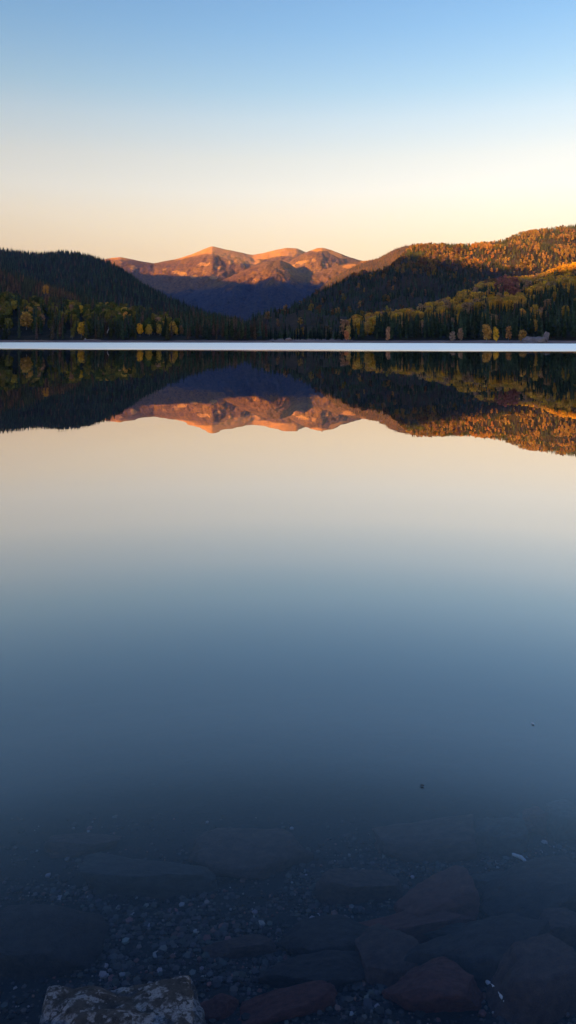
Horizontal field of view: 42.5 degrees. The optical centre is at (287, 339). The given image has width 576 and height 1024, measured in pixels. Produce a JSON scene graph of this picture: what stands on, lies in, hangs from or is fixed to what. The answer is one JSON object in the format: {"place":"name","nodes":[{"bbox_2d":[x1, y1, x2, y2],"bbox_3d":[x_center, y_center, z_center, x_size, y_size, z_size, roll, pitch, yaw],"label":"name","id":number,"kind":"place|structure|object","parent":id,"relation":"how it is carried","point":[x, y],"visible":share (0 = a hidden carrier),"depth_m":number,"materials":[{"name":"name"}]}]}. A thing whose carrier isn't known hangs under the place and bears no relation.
{"place":"outdoors","nodes":[
{"label":"outdoors","id":0,"kind":"place"},
{"bbox_2d":[0,275,84,305],"bbox_3d":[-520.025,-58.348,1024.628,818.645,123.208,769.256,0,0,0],"label":"hill","id":1,"kind":"structure","parent":0,"point":[30,293],"depth_m":906.98,"materials":[{"name":"green plant"}]},
{"bbox_2d":[0,268,106,305],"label":"forest","id":2,"kind":"object","parent":1,"relation":"on","point":[34,287],"visible":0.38,"depth_m":911.20,"materials":[{"name":"green plant"}]},
{"bbox_2d":[0,253,186,314],"bbox_3d":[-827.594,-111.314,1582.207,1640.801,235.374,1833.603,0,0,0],"label":"hill","id":3,"kind":"structure","parent":0,"point":[94,292],"depth_m":1366.04,"materials":[{"name":"green plant"}]},
{"bbox_2d":[0,247,249,322],"bbox_3d":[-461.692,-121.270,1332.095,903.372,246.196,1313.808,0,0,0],"label":"forest","id":4,"kind":"object","parent":3,"relation":"on","point":[121,274],"visible":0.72,"depth_m":1397.11,"materials":[{"name":"green plant"}]},
{"bbox_2d":[0,307,267,339],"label":"hill","id":5,"kind":"structure","parent":0,"point":[28,334],"depth_m":449.89,"materials":[{"name":"green plant"}]},
{"bbox_2d":[0,318,5,328],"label":"broadleaf tree","id":6,"kind":"object","parent":5,"relation":"on","point":[2,321],"visible":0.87,"depth_m":481.90,"materials":[{"name":"green plant"}]},
{"bbox_2d":[2,325,8,339],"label":"conifer tree","id":7,"kind":"object","parent":5,"relation":"on","point":[5,334],"visible":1,"depth_m":450.21,"materials":[{"name":"green plant"}]},
{"bbox_2d":[4,318,12,328],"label":"broadleaf tree","id":8,"kind":"object","parent":5,"relation":"on","point":[7,321],"visible":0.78,"depth_m":477.20,"materials":[{"name":"green plant"}]},
{"bbox_2d":[11,301,17,310],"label":"aspen tree","id":9,"kind":"object","parent":5,"relation":"on","point":[13,303],"visible":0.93,"depth_m":588.65,"materials":[{"name":"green plant"}]},
{"bbox_2d":[19,312,32,329],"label":"aspen tree","id":10,"kind":"object","parent":5,"relation":"on","point":[24,317],"visible":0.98,"depth_m":479.39,"materials":[{"name":"yellow plant"}]},
{"bbox_2d":[39,318,43,334],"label":"conifer tree","id":11,"kind":"object","parent":5,"relation":"on","point":[40,330],"visible":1,"depth_m":458.26,"materials":[{"name":"green plant"}]},
{"bbox_2d":[50,324,54,339],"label":"conifer tree","id":12,"kind":"object","parent":5,"relation":"on","point":[52,334],"visible":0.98,"depth_m":439.41,"materials":[{"name":"green plant"}]},
{"bbox_2d":[77,322,84,334],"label":"aspen tree","id":13,"kind":"object","parent":5,"relation":"on","point":[81,329],"visible":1,"depth_m":439.38,"materials":[{"name":"yellow plant"}]},
{"bbox_2d":[84,319,88,337],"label":"conifer tree","id":14,"kind":"object","parent":5,"relation":"on","point":[86,334],"visible":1,"depth_m":437.99,"materials":[{"name":"green plant"}]},
{"bbox_2d":[109,324,112,339],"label":"conifer tree","id":15,"kind":"object","parent":5,"relation":"on","point":[111,332],"visible":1,"depth_m":430.62,"materials":[{"name":"green plant"}]},
{"bbox_2d":[115,321,119,337],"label":"conifer tree","id":16,"kind":"object","parent":5,"relation":"on","point":[117,332],"visible":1,"depth_m":432.07,"materials":[{"name":"green plant"}]},
{"bbox_2d":[120,321,126,339],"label":"conifer tree","id":17,"kind":"object","parent":5,"relation":"on","point":[122,334],"visible":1,"depth_m":427.31,"materials":[{"name":"green plant"}]},
{"bbox_2d":[0,291,264,337],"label":"forest","id":18,"kind":"object","parent":5,"relation":"on","point":[190,317],"visible":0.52,"depth_m":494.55,"materials":[{"name":"green plant"}]},
{"bbox_2d":[131,319,134,337],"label":"conifer tree","id":19,"kind":"object","parent":5,"relation":"on","point":[132,331],"visible":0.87,"depth_m":437.81,"materials":[{"name":"green plant"}]},
{"bbox_2d":[136,323,142,333],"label":"aspen tree","id":20,"kind":"object","parent":5,"relation":"on","point":[139,327],"visible":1,"depth_m":439.28,"materials":[{"name":"yellow plant"}]},
{"bbox_2d":[145,324,152,333],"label":"aspen tree","id":21,"kind":"object","parent":5,"relation":"on","point":[149,329],"visible":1,"depth_m":439.62,"materials":[{"name":"yellow plant"}]},
{"bbox_2d":[150,319,157,334],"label":"broadleaf tree","id":22,"kind":"object","parent":5,"relation":"on","point":[154,322],"visible":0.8,"depth_m":455.79,"materials":[{"name":"green plant"}]},
{"bbox_2d":[162,315,169,336],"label":"conifer tree","id":23,"kind":"object","parent":5,"relation":"on","point":[164,328],"visible":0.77,"depth_m":433.86,"materials":[{"name":"green plant"}]},
{"bbox_2d":[164,323,169,340],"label":"conifer tree","id":24,"kind":"object","parent":5,"relation":"on","point":[167,334],"visible":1,"depth_m":418.92,"materials":[{"name":"green plant"}]},
{"bbox_2d":[169,321,176,332],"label":"broadleaf tree","id":25,"kind":"object","parent":5,"relation":"on","point":[173,324],"visible":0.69,"depth_m":449.00,"materials":[{"name":"yellow plant"}]},
{"bbox_2d":[202,320,205,338],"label":"conifer tree","id":26,"kind":"object","parent":5,"relation":"on","point":[204,334],"visible":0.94,"depth_m":417.81,"materials":[{"name":"green plant"}]},
{"bbox_2d":[211,313,215,334],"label":"conifer tree","id":27,"kind":"object","parent":5,"relation":"on","point":[213,319],"visible":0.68,"depth_m":431.11,"materials":[{"name":"green plant"}]},
{"bbox_2d":[229,319,234,337],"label":"conifer tree","id":28,"kind":"object","parent":5,"relation":"on","point":[231,330],"visible":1,"depth_m":416.21,"materials":[{"name":"green plant"}]},
{"bbox_2d":[233,327,238,340],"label":"conifer tree","id":29,"kind":"object","parent":5,"relation":"on","point":[235,335],"visible":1,"depth_m":407.13,"materials":[{"name":"green plant"}]},
{"bbox_2d":[253,325,256,339],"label":"conifer tree","id":30,"kind":"object","parent":5,"relation":"on","point":[254,334],"visible":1,"depth_m":406.98,"materials":[{"name":"green plant"}]},
{"bbox_2d":[104,246,305,299],"bbox_3d":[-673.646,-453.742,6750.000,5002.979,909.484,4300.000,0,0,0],"label":"mountain","id":31,"kind":"structure","parent":0,"point":[180,278],"depth_m":6633.06,"materials":[{"name":"brown stone"}]},
{"bbox_2d":[180,260,369,321],"bbox_3d":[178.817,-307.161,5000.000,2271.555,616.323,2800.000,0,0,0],"label":"mountain","id":32,"kind":"structure","parent":0,"point":[261,288],"depth_m":4876.29,"materials":[{"name":"brown stone"}]},
{"bbox_2d":[0,339,575,1023],"bbox_3d":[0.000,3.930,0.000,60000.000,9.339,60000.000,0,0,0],"label":"water","id":33,"kind":"structure","parent":0,"point":[308,707],"depth_m":4.49,"materials":[{"name":"blue liquid"}]},
{"bbox_2d":[0,904,109,980],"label":"stone","id":34,"kind":"object","parent":33,"relation":"on","point":[43,940],"visible":0.78,"depth_m":2.20,"materials":[{"name":"grey stone"}]},
{"bbox_2d":[39,975,205,1023],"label":"lichen rock","id":35,"kind":"object","parent":33,"relation":"on","point":[174,1000],"visible":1,"depth_m":1.77,"materials":[{"name":"stone"}]},
{"bbox_2d":[78,852,217,898],"bbox_3d":[-0.498,1.926,2.620,0.503,0.135,0.158,0,0,6],"label":"stone","id":36,"kind":"object","parent":33,"relation":"on","point":[104,874],"visible":0.79,"depth_m":2.58,"materials":[{"name":"grey stone"}]},
{"bbox_2d":[200,993,238,1021],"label":"stone","id":37,"kind":"object","parent":33,"relation":"on","point":[220,1006],"visible":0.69,"depth_m":1.97,"materials":[{"name":"grey stone"}]},
{"bbox_2d":[188,828,313,879],"bbox_3d":[-0.145,1.945,2.799,0.424,0.151,0.323,0,0,-35],"label":"stone","id":38,"kind":"object","parent":33,"relation":"on","point":[247,853],"visible":0.82,"depth_m":2.74,"materials":[{"name":"grey stone"}]},
{"bbox_2d":[237,980,337,1023],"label":"stone","id":39,"kind":"object","parent":33,"relation":"on","point":[289,1003],"visible":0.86,"depth_m":1.97,"materials":[{"name":"grey stone"}]},
{"bbox_2d":[258,950,364,988],"bbox_3d":[0.102,1.809,2.094,0.369,0.088,0.100,0,0,-12],"label":"stone","id":40,"kind":"object","parent":33,"relation":"on","point":[336,968],"visible":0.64,"depth_m":2.09,"materials":[{"name":"grey stone"}]},
{"bbox_2d":[355,923,419,986],"bbox_3d":[0.307,1.824,2.155,0.224,0.151,0.181,0,0,-23],"label":"stone","id":41,"kind":"object","parent":33,"relation":"on","point":[381,950],"visible":0.63,"depth_m":2.13,"materials":[{"name":"grey stone"}]},
{"bbox_2d":[358,910,475,942],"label":"stone","id":42,"kind":"object","parent":33,"relation":"on","point":[407,923],"visible":0.38,"depth_m":2.29,"materials":[{"name":"grey stone"}]},
{"bbox_2d":[373,814,476,862],"bbox_3d":[0.534,1.954,2.871,0.408,0.165,0.252,0,0,-9],"label":"stone","id":43,"kind":"object","parent":33,"relation":"on","point":[448,839],"visible":0.79,"depth_m":2.80,"materials":[{"name":"grey stone"}]},
{"bbox_2d":[381,956,483,1012],"bbox_3d":[0.403,1.790,2.015,0.254,0.135,0.173,0,0,-27],"label":"stone","id":44,"kind":"object","parent":33,"relation":"on","point":[440,984],"visible":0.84,"depth_m":1.98,"materials":[{"name":"grey stone"}]},
{"bbox_2d":[393,865,479,919],"bbox_3d":[0.500,1.850,2.404,0.318,0.148,0.202,0,0,-29],"label":"stone","id":45,"kind":"object","parent":33,"relation":"on","point":[452,889],"visible":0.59,"depth_m":2.38,"materials":[{"name":"grey stone"}]},
{"bbox_2d":[423,923,465,939],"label":"stone","id":46,"kind":"object","parent":33,"relation":"on","point":[445,930],"visible":0.21,"depth_m":2.27,"materials":[{"name":"grey stone"}]},
{"bbox_2d":[404,913,549,988],"bbox_3d":[0.577,1.813,2.153,0.490,0.168,0.220,0,0,-26],"label":"stone","id":47,"kind":"object","parent":33,"relation":"on","point":[477,949],"visible":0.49,"depth_m":2.13,"materials":[{"name":"grey stone"}]},
{"bbox_2d":[471,871,504,889],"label":"stone","id":48,"kind":"object","parent":33,"relation":"on","point":[480,880],"visible":0.12,"depth_m":2.58,"materials":[{"name":"grey stone"}]},
{"bbox_2d":[480,855,575,918],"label":"stone","id":49,"kind":"object","parent":33,"relation":"on","point":[534,888],"visible":0.66,"depth_m":2.43,"materials":[{"name":"grey stone"}]},
{"bbox_2d":[486,932,575,1023],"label":"stone","id":50,"kind":"object","parent":33,"relation":"on","point":[532,980],"visible":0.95,"depth_m":1.97,"materials":[{"name":"grey stone"}]},
{"bbox_2d":[519,336,545,342],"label":"boulder","id":51,"kind":"object","parent":33,"relation":"on","point":[528,339],"visible":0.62,"depth_m":309.07,"materials":[{"name":"stone"}]},
{"bbox_2d":[543,332,549,341],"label":"boulder","id":52,"kind":"object","parent":33,"relation":"on","point":[546,335],"visible":0.77,"depth_m":312.49,"materials":[{"name":"stone"}]},
{"bbox_2d":[539,907,575,945],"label":"stone","id":53,"kind":"object","parent":33,"relation":"on","point":[562,922],"visible":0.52,"depth_m":2.28,"materials":[{"name":"grey stone"}]},
{"bbox_2d":[545,799,575,840],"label":"stone","id":54,"kind":"object","parent":33,"relation":"on","point":[561,823],"visible":0.72,"depth_m":2.96,"materials":[{"name":"grey stone"}]},
{"bbox_2d":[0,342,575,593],"bbox_3d":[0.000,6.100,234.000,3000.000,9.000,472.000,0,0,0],"label":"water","id":55,"kind":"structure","parent":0,"point":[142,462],"depth_m":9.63,"materials":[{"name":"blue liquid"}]},
{"bbox_2d":[0,812,575,1023],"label":"gravel","id":56,"kind":"structure","parent":0,"point":[119,965],"depth_m":2.37,"materials":[{"name":"grey gravel"}]},
{"bbox_2d":[43,832,121,858],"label":"stone","id":57,"kind":"object","parent":56,"relation":"on","point":[64,846],"visible":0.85,"depth_m":2.88,"materials":[{"name":"grey stone"}]},
{"bbox_2d":[201,934,275,958],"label":"stone","id":58,"kind":"object","parent":56,"relation":"on","point":[250,945],"visible":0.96,"depth_m":2.23,"materials":[{"name":"grey stone"}]},
{"bbox_2d":[277,914,368,954],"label":"stone","id":59,"kind":"object","parent":56,"relation":"on","point":[339,932],"visible":0.5,"depth_m":2.23,"materials":[{"name":"grey stone"}]},
{"bbox_2d":[314,867,402,904],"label":"stone","id":60,"kind":"object","parent":56,"relation":"on","point":[336,886],"visible":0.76,"depth_m":2.50,"materials":[{"name":"grey stone"}]},
{"bbox_2d":[485,980,503,1001],"bbox_3d":[0.564,1.769,2.011,0.015,0.039,0.106,0,0,-15],"label":"stick","id":61,"kind":"object","parent":56,"relation":"on","point":[487,982],"visible":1,"depth_m":2.02,"materials":[{"name":"grey wood"}]},
{"bbox_2d":[512,853,526,860],"bbox_3d":[0.858,1.911,2.722,0.015,0.027,0.089,0,0,-23],"label":"stick","id":62,"kind":"object","parent":56,"relation":"on","point":[521,857],"visible":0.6,"depth_m":2.73,"materials":[{"name":"grey wood"}]},
{"bbox_2d":[0,0,575,262],"label":"sky","id":63,"kind":"structure","parent":0,"point":[152,131],"materials":[{"name":"blue"}]},
{"bbox_2d":[288,248,361,274],"bbox_3d":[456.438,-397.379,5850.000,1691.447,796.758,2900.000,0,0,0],"label":"mountain","id":64,"kind":"structure","parent":0,"point":[316,260],"depth_m":6109.31,"materials":[{"name":"brown stone"}]},
{"bbox_2d":[320,244,423,290],"bbox_3d":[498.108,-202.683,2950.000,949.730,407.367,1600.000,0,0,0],"label":"hill","id":65,"kind":"structure","parent":0,"point":[344,275],"depth_m":3027.41,"materials":[{"name":"plant"}]},
{"bbox_2d":[318,243,444,290],"bbox_3d":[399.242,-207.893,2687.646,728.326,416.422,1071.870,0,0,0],"label":"forest","id":66,"kind":"object","parent":65,"relation":"on","point":[359,270],"visible":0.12,"depth_m":3033.55,"materials":[{"name":"orange plant"}]},
{"bbox_2d":[249,226,575,338],"bbox_3d":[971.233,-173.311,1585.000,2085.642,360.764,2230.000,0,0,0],"label":"hill","id":67,"kind":"structure","parent":0,"point":[292,319],"depth_m":1061.64,"materials":[{"name":"green plant"}]},
{"bbox_2d":[251,224,575,338],"bbox_3d":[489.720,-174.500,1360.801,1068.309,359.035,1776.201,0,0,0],"label":"forest","id":68,"kind":"object","parent":67,"relation":"on","point":[415,255],"visible":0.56,"depth_m":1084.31,"materials":[{"name":"green plant"}]},
{"bbox_2d":[337,300,575,340],"bbox_3d":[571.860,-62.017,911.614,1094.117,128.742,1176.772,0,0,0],"label":"hill","id":69,"kind":"structure","parent":0,"point":[567,338],"depth_m":365.94,"materials":[{"name":"green plant"}]},
{"bbox_2d":[339,319,349,333],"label":"aspen tree","id":70,"kind":"object","parent":69,"relation":"on","point":[347,322],"visible":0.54,"depth_m":408.16,"materials":[{"name":"brown plant"}]},
{"bbox_2d":[345,324,350,340],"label":"aspen tree","id":71,"kind":"object","parent":69,"relation":"on","point":[348,328],"visible":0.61,"depth_m":371.43,"materials":[{"name":"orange plant"}]},
{"bbox_2d":[359,319,364,338],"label":"conifer tree","id":72,"kind":"object","parent":69,"relation":"on","point":[362,331],"visible":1,"depth_m":385.46,"materials":[{"name":"green plant"}]},
{"bbox_2d":[364,321,369,332],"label":"aspen tree","id":73,"kind":"object","parent":69,"relation":"on","point":[367,326],"visible":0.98,"depth_m":399.51,"materials":[{"name":"yellow plant"}]},
{"bbox_2d":[375,312,381,336],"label":"conifer tree","id":74,"kind":"object","parent":69,"relation":"on","point":[379,326],"visible":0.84,"depth_m":389.08,"materials":[{"name":"green plant"}]},
{"bbox_2d":[386,326,389,339],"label":"aspen tree","id":75,"kind":"object","parent":69,"relation":"on","point":[387,332],"visible":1,"depth_m":351.65,"materials":[{"name":"orange plant"}]},
{"bbox_2d":[389,322,394,338],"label":"conifer tree","id":76,"kind":"object","parent":69,"relation":"on","point":[391,332],"visible":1,"depth_m":373.97,"materials":[{"name":"green plant"}]},
{"bbox_2d":[399,318,402,339],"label":"conifer tree","id":77,"kind":"object","parent":69,"relation":"on","point":[401,332],"visible":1,"depth_m":370.45,"materials":[{"name":"green plant"}]},
{"bbox_2d":[408,320,412,336],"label":"conifer tree","id":78,"kind":"object","parent":69,"relation":"on","point":[411,332],"visible":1,"depth_m":376.90,"materials":[{"name":"green plant"}]},
{"bbox_2d":[413,320,418,338],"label":"conifer tree","id":79,"kind":"object","parent":69,"relation":"on","point":[416,332],"visible":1,"depth_m":368.74,"materials":[{"name":"green plant"}]},
{"bbox_2d":[422,317,427,334],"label":"conifer tree","id":80,"kind":"object","parent":69,"relation":"on","point":[424,326],"visible":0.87,"depth_m":384.88,"materials":[{"name":"green plant"}]},
{"bbox_2d":[431,317,435,338],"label":"conifer tree","id":81,"kind":"object","parent":69,"relation":"on","point":[433,332],"visible":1,"depth_m":365.36,"materials":[{"name":"green plant"}]},
{"bbox_2d":[439,318,442,338],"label":"conifer tree","id":82,"kind":"object","parent":69,"relation":"on","point":[440,331],"visible":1,"depth_m":362.98,"materials":[{"name":"green plant"}]},
{"bbox_2d":[449,331,455,342],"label":"aspen tree","id":83,"kind":"object","parent":69,"relation":"on","point":[453,336],"visible":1,"depth_m":329.59,"materials":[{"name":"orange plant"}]},
{"bbox_2d":[339,262,575,337],"bbox_3d":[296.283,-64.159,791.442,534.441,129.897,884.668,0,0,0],"label":"forest","id":84,"kind":"object","parent":69,"relation":"on","point":[561,296],"visible":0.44,"depth_m":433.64,"materials":[{"name":"green plant"}]},
{"bbox_2d":[463,317,466,337],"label":"conifer tree","id":85,"kind":"object","parent":69,"relation":"on","point":[464,331],"visible":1,"depth_m":358.09,"materials":[{"name":"green plant"}]},
{"bbox_2d":[471,319,477,338],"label":"conifer tree","id":86,"kind":"object","parent":69,"relation":"on","point":[473,335],"visible":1,"depth_m":352.71,"materials":[{"name":"green plant"}]},
{"bbox_2d":[479,319,483,337],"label":"conifer tree","id":87,"kind":"object","parent":69,"relation":"on","point":[481,333],"visible":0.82,"depth_m":351.25,"materials":[{"name":"green plant"}]},
{"bbox_2d":[482,324,491,342],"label":"aspen tree","id":88,"kind":"object","parent":69,"relation":"on","point":[486,330],"visible":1,"depth_m":321.02,"materials":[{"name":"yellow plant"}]},
{"bbox_2d":[493,327,498,340],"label":"aspen tree","id":89,"kind":"object","parent":69,"relation":"on","point":[495,335],"visible":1,"depth_m":317.54,"materials":[{"name":"yellow plant"}]},
{"bbox_2d":[501,319,506,337],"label":"conifer tree","id":90,"kind":"object","parent":69,"relation":"on","point":[504,331],"visible":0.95,"depth_m":346.16,"materials":[{"name":"green plant"}]},
{"bbox_2d":[506,326,511,342],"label":"aspen tree","id":91,"kind":"object","parent":69,"relation":"on","point":[508,334],"visible":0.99,"depth_m":319.40,"materials":[{"name":"orange plant"}]},
{"bbox_2d":[518,294,525,304],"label":"aspen tree","id":92,"kind":"object","parent":69,"relation":"on","point":[520,296],"visible":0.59,"depth_m":463.10,"materials":[{"name":"yellow plant"}]},
{"bbox_2d":[518,329,526,340],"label":"aspen tree","id":93,"kind":"object","parent":69,"relation":"on","point":[522,334],"visible":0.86,"depth_m":317.48,"materials":[{"name":"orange plant"}]},
{"bbox_2d":[521,308,524,328],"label":"conifer tree","id":94,"kind":"object","parent":69,"relation":"on","point":[522,323],"visible":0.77,"depth_m":361.08,"materials":[{"name":"green plant"}]},
{"bbox_2d":[524,318,529,336],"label":"conifer tree","id":95,"kind":"object","parent":69,"relation":"on","point":[526,327],"visible":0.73,"depth_m":342.66,"materials":[{"name":"green plant"}]},
{"bbox_2d":[528,313,532,336],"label":"conifer tree","id":96,"kind":"object","parent":69,"relation":"on","point":[531,327],"visible":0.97,"depth_m":343.83,"materials":[{"name":"green plant"}]},
{"bbox_2d":[541,310,545,331],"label":"conifer tree","id":97,"kind":"object","parent":69,"relation":"on","point":[543,318],"visible":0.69,"depth_m":355.50,"materials":[{"name":"green plant"}]},
{"bbox_2d":[543,299,551,309],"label":"aspen tree","id":98,"kind":"object","parent":69,"relation":"on","point":[548,301],"visible":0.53,"depth_m":427.65,"materials":[{"name":"yellow plant"}]},
{"bbox_2d":[548,314,554,337],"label":"conifer tree","id":99,"kind":"object","parent":69,"relation":"on","point":[551,330],"visible":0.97,"depth_m":336.67,"materials":[{"name":"green plant"}]},
{"bbox_2d":[553,315,556,337],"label":"conifer tree","id":100,"kind":"object","parent":69,"relation":"on","point":[554,329],"visible":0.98,"depth_m":337.92,"materials":[{"name":"green plant"}]},
{"bbox_2d":[556,311,561,333],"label":"conifer tree","id":101,"kind":"object","parent":69,"relation":"on","point":[559,320],"visible":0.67,"depth_m":343.93,"materials":[{"name":"green plant"}]},
{"bbox_2d":[561,316,567,337],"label":"conifer tree","id":102,"kind":"object","parent":69,"relation":"on","point":[563,332],"visible":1,"depth_m":331.51,"materials":[{"name":"green plant"}]},
{"bbox_2d":[561,305,568,316],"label":"aspen tree","id":103,"kind":"object","parent":69,"relation":"on","point":[563,310],"visible":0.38,"depth_m":398.17,"materials":[{"name":"yellow plant"}]},
{"bbox_2d":[457,328,462,342],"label":"aspen tree","id":104,"kind":"object","parent":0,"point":[460,335],"visible":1,"depth_m":329.76,"materials":[{"name":"orange plant"}]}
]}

